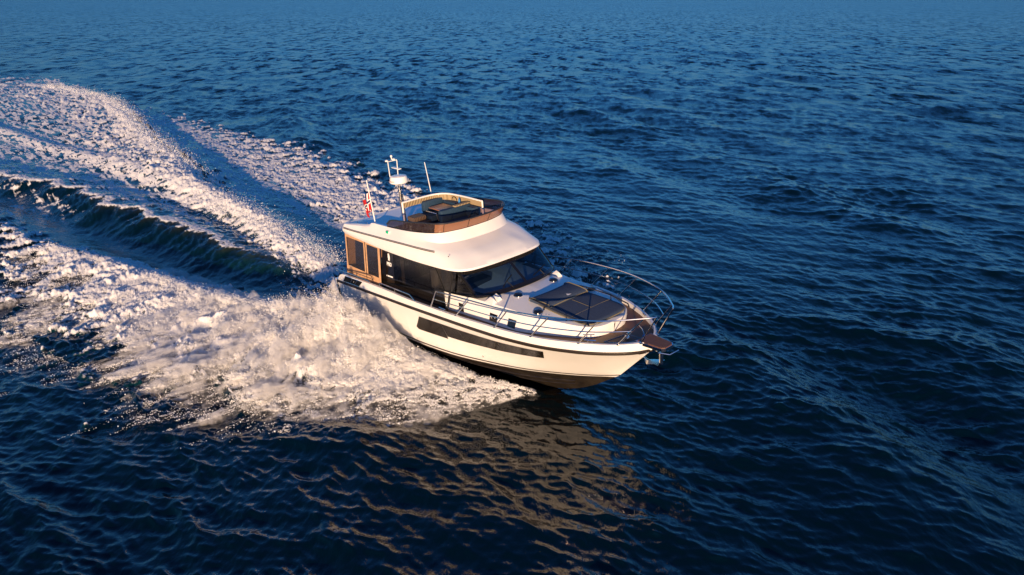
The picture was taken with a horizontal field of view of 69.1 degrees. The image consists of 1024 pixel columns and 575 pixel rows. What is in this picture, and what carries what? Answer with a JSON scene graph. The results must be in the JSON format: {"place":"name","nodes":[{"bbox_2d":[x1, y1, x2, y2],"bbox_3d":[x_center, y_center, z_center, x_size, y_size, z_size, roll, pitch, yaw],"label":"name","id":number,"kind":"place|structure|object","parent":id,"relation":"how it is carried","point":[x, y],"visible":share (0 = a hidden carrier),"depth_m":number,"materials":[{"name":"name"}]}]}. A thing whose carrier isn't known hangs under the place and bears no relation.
{"place":"outdoors","nodes":[
{"label":"outdoors","id":0,"kind":"place"},
{"bbox_2d":[0,0,1023,574],"bbox_3d":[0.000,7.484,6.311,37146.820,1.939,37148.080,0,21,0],"label":"water","id":1,"kind":"structure","parent":0,"point":[806,216],"depth_m":28.13,"materials":[{"name":"blue liquid"}]},
{"bbox_2d":[0,81,608,442],"label":"spray","id":2,"kind":"object","parent":1,"relation":"on","point":[356,326],"depth_m":21.05,"materials":[{"name":"white liquid"}]},
{"bbox_2d":[328,155,678,387],"bbox_3d":[-0.747,-0.422,21.025,3.896,6.050,13.158,-22,28,-37],"label":"motor yacht","id":3,"kind":"object","parent":1,"relation":"on","point":[477,281],"visible":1,"depth_m":19.89,"materials":[{"name":"white plastic"}]},
{"bbox_2d":[362,193,371,217],"bbox_3d":[-4.305,-2.477,22.266,0.221,0.807,0.262,-22,28,-37],"label":"flag","id":4,"kind":"object","parent":3,"relation":"hanging from","point":[367,205],"visible":1,"depth_m":22.24,"materials":[{"name":"red fabric"}]},
{"bbox_2d":[386,251,475,297],"bbox_3d":[-2.381,-0.207,20.718,0.097,1.408,4.256,-19,28,-39],"label":"side window","id":5,"kind":"structure","parent":3,"relation":"in","point":[401,271],"depth_m":20.82,"materials":[{"name":"black glass"}]},
{"bbox_2d":[417,317,543,357],"bbox_3d":[-1.067,1.377,19.490,4.921,0.952,0.461,18,28,39],"label":"hull window","id":6,"kind":"structure","parent":3,"relation":"in","point":[423,324],"depth_m":19.53,"materials":[{"name":"black glass"}]}
]}

